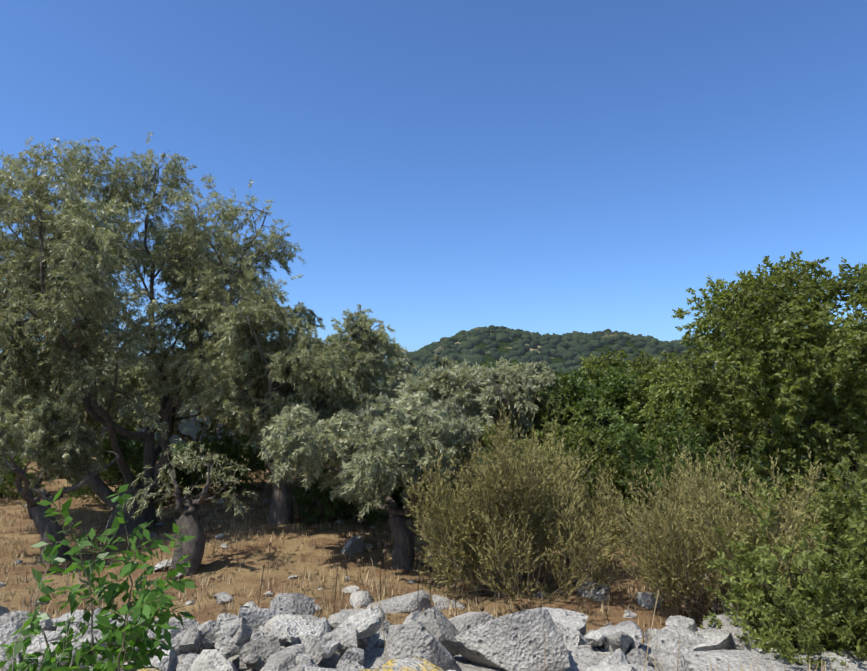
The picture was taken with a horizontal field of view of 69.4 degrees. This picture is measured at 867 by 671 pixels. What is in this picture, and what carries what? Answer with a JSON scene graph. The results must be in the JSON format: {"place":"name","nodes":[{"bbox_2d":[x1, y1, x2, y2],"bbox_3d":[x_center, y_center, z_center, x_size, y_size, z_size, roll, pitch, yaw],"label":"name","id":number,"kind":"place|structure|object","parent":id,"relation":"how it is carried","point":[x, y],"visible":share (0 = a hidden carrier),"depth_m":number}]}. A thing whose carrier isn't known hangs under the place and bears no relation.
{"place":"outdoors","nodes":[
{"label":"outdoors","id":0,"kind":"place"},
{"bbox_2d":[0,333,852,670],"bbox_3d":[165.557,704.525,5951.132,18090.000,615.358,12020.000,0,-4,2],"label":"terrain","id":1,"kind":"structure","parent":0,"point":[286,543],"depth_m":8.54},
{"bbox_2d":[0,430,46,502],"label":"bush","id":2,"kind":"object","parent":1,"relation":"on","point":[9,479],"depth_m":13.03},
{"bbox_2d":[0,341,97,457],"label":"olive","id":3,"kind":"object","parent":1,"relation":"on","point":[40,349],"depth_m":21.96},
{"bbox_2d":[0,515,111,670],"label":"dry twigs","id":4,"kind":"object","parent":1,"relation":"on","point":[46,620],"visible":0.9,"depth_m":2.89},
{"bbox_2d":[0,393,119,563],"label":"olive tree","id":5,"kind":"object","parent":1,"relation":"on","point":[66,446],"depth_m":9.01},
{"bbox_2d":[11,349,133,414],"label":"olive","id":6,"kind":"object","parent":1,"relation":"on","point":[81,360],"depth_m":18.81},
{"bbox_2d":[2,352,157,478],"bbox_3d":[-9.580,1.914,16.301,5.343,3.908,3.604,0,-4,2],"label":"olive","id":7,"kind":"object","parent":1,"relation":"on","point":[129,381],"depth_m":15.89},
{"bbox_2d":[0,357,160,493],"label":"olive","id":8,"kind":"object","parent":1,"relation":"on","point":[104,378],"depth_m":14.06},
{"bbox_2d":[56,415,213,506],"bbox_3d":[-6.270,2.780,13.446,2.936,2.233,3.235,0,-4,2],"label":"bush","id":9,"kind":"object","parent":1,"relation":"on","point":[132,465],"depth_m":13.32},
{"bbox_2d":[0,131,305,534],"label":"olive tree","id":10,"kind":"object","parent":1,"relation":"on","point":[179,244],"depth_m":10.63},
{"bbox_2d":[97,356,237,462],"bbox_3d":[-6.794,2.130,17.180,4.658,3.797,4.502,0,-4,2],"label":"olive","id":11,"kind":"object","parent":1,"relation":"on","point":[229,427],"depth_m":17.17},
{"bbox_2d":[121,438,256,576],"bbox_3d":[-3.253,2.365,8.326,1.706,2.003,1.072,3,-5,-35],"label":"tree","id":12,"kind":"object","parent":1,"relation":"on","point":[194,548],"depth_m":8.23},
{"bbox_2d":[161,419,270,497],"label":"bush","id":13,"kind":"object","parent":1,"relation":"on","point":[236,453],"depth_m":13.61},
{"bbox_2d":[220,347,321,476],"bbox_3d":[-4.421,1.955,15.727,4.131,3.797,3.748,0,-4,2],"label":"olive","id":14,"kind":"object","parent":1,"relation":"on","point":[229,420],"depth_m":15.63},
{"bbox_2d":[162,287,407,524],"bbox_3d":[-2.465,1.370,10.914,4.051,4.222,3.430,0,-4,2],"label":"olive","id":15,"kind":"object","parent":1,"relation":"on","point":[335,386],"depth_m":10.28},
{"bbox_2d":[226,382,380,486],"bbox_3d":[-3.066,2.267,14.579,3.668,2.986,3.692,0,-4,2],"label":"olive","id":16,"kind":"object","parent":1,"relation":"on","point":[252,431],"depth_m":14.67},
{"bbox_2d":[271,337,348,354],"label":"olive","id":17,"kind":"object","parent":1,"relation":"on","point":[328,346],"depth_m":22.79},
{"bbox_2d":[291,454,397,530],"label":"bush","id":18,"kind":"object","parent":1,"relation":"on","point":[305,499],"depth_m":10.98},
{"bbox_2d":[5,455,730,626],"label":"stalks","id":19,"kind":"object","parent":1,"relation":"on","point":[346,563],"visible":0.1,"depth_m":7.90},
{"bbox_2d":[58,448,721,611],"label":"seed heads","id":20,"kind":"object","parent":19,"relation":"attached to","point":[418,579],"visible":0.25,"depth_m":7.33},
{"bbox_2d":[291,459,446,516],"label":"bush","id":21,"kind":"object","parent":1,"relation":"on","point":[400,489],"depth_m":12.14},
{"bbox_2d":[257,381,485,569],"bbox_3d":[-0.886,2.077,8.886,3.303,2.852,3.104,0,-4,2],"label":"olive tree","id":22,"kind":"object","parent":1,"relation":"on","point":[366,481],"depth_m":8.45},
{"bbox_2d":[335,329,414,399],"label":"olive","id":23,"kind":"object","parent":1,"relation":"on","point":[411,363],"depth_m":27.10},
{"bbox_2d":[1,472,756,640],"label":"litter","id":24,"kind":"object","parent":1,"relation":"on","point":[347,607],"visible":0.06,"depth_m":8.29},
{"bbox_2d":[311,432,459,515],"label":"bush","id":25,"kind":"object","parent":1,"relation":"on","point":[400,495],"depth_m":11.89},
{"bbox_2d":[0,468,796,670],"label":"rocks","id":26,"kind":"object","parent":1,"relation":"on","point":[288,632],"visible":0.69,"depth_m":4.54},
{"bbox_2d":[360,342,456,400],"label":"olive","id":27,"kind":"object","parent":1,"relation":"on","point":[402,366],"depth_m":16.13},
{"bbox_2d":[31,325,840,459],"bbox_3d":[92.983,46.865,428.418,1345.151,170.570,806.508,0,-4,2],"label":"hill forest","id":28,"kind":"object","parent":1,"relation":"on","point":[576,343],"visible":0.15,"depth_m":575.00},
{"bbox_2d":[348,356,562,498],"bbox_3d":[0.444,2.098,13.211,4.986,3.244,4.720,0,-4,2],"label":"olive tree","id":29,"kind":"object","parent":1,"relation":"on","point":[480,395],"depth_m":11.97},
{"bbox_2d":[79,645,866,670],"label":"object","id":30,"kind":"object","parent":1,"relation":"on","point":[582,657],"visible":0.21,"depth_m":4.62},
{"bbox_2d":[0,484,195,670],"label":"sapling","id":31,"kind":"object","parent":30,"relation":"on","point":[111,634],"depth_m":3.07},
{"bbox_2d":[402,402,643,603],"bbox_3d":[1.043,1.990,7.581,2.837,2.336,2.882,0,-4,2],"label":"tan shrub","id":32,"kind":"object","parent":1,"relation":"on","point":[455,501],"depth_m":7.29},
{"bbox_2d":[371,558,680,670],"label":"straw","id":33,"kind":"object","parent":1,"relation":"on","point":[545,635],"visible":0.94,"depth_m":3.09},
{"bbox_2d":[473,393,694,557],"bbox_3d":[2.392,2.201,9.998,3.875,2.573,3.153,0,-4,2],"label":"bush","id":34,"kind":"object","parent":1,"relation":"on","point":[583,449],"depth_m":9.62},
{"bbox_2d":[519,361,673,466],"bbox_3d":[3.423,2.174,12.807,3.356,3.273,3.923,0,-4,2],"label":"bush","id":35,"kind":"object","parent":1,"relation":"on","point":[609,388],"depth_m":12.24},
{"bbox_2d":[538,349,691,487],"bbox_3d":[4.287,2.143,14.851,3.724,3.565,3.762,0,-4,2],"label":"bush","id":36,"kind":"object","parent":1,"relation":"on","point":[615,360],"depth_m":13.98},
{"bbox_2d":[577,392,826,568],"bbox_3d":[3.687,2.171,9.426,3.621,2.670,3.669,0,-4,2],"label":"bush","id":37,"kind":"object","parent":1,"relation":"on","point":[649,450],"depth_m":8.64},
{"bbox_2d":[608,363,805,499],"bbox_3d":[5.084,2.094,11.864,3.488,3.338,3.160,0,-4,2],"label":"bush","id":38,"kind":"object","parent":1,"relation":"on","point":[653,410],"depth_m":11.37},
{"bbox_2d":[590,429,839,634],"bbox_3d":[2.867,1.942,6.345,2.437,2.064,2.669,0,-4,2],"label":"tan shrub","id":39,"kind":"object","parent":1,"relation":"on","point":[674,515],"depth_m":6.20},
{"bbox_2d":[681,414,866,571],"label":"bush","id":40,"kind":"object","parent":1,"relation":"on","point":[801,462],"depth_m":8.11},
{"bbox_2d":[700,530,866,670],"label":"bush","id":41,"kind":"object","parent":1,"relation":"on","point":[807,638],"depth_m":4.85},
{"bbox_2d":[704,456,866,661],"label":"bush","id":42,"kind":"object","parent":1,"relation":"on","point":[857,520],"depth_m":5.35},
{"bbox_2d":[726,366,866,484],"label":"bush","id":43,"kind":"object","parent":1,"relation":"on","point":[806,454],"depth_m":12.24},
{"bbox_2d":[833,432,866,563],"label":"bush","id":44,"kind":"object","parent":1,"relation":"on","point":[853,454],"depth_m":7.24},
{"bbox_2d":[0,0,866,379],"label":"sky","id":45,"kind":"structure","parent":0,"point":[439,169]},
{"bbox_2d":[479,359,568,456],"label":"bush","id":46,"kind":"object","parent":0,"point":[514,362],"depth_m":16.91},
{"bbox_2d":[649,250,866,482],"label":"tree","id":47,"kind":"object","parent":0,"point":[803,310],"depth_m":8.53}
]}

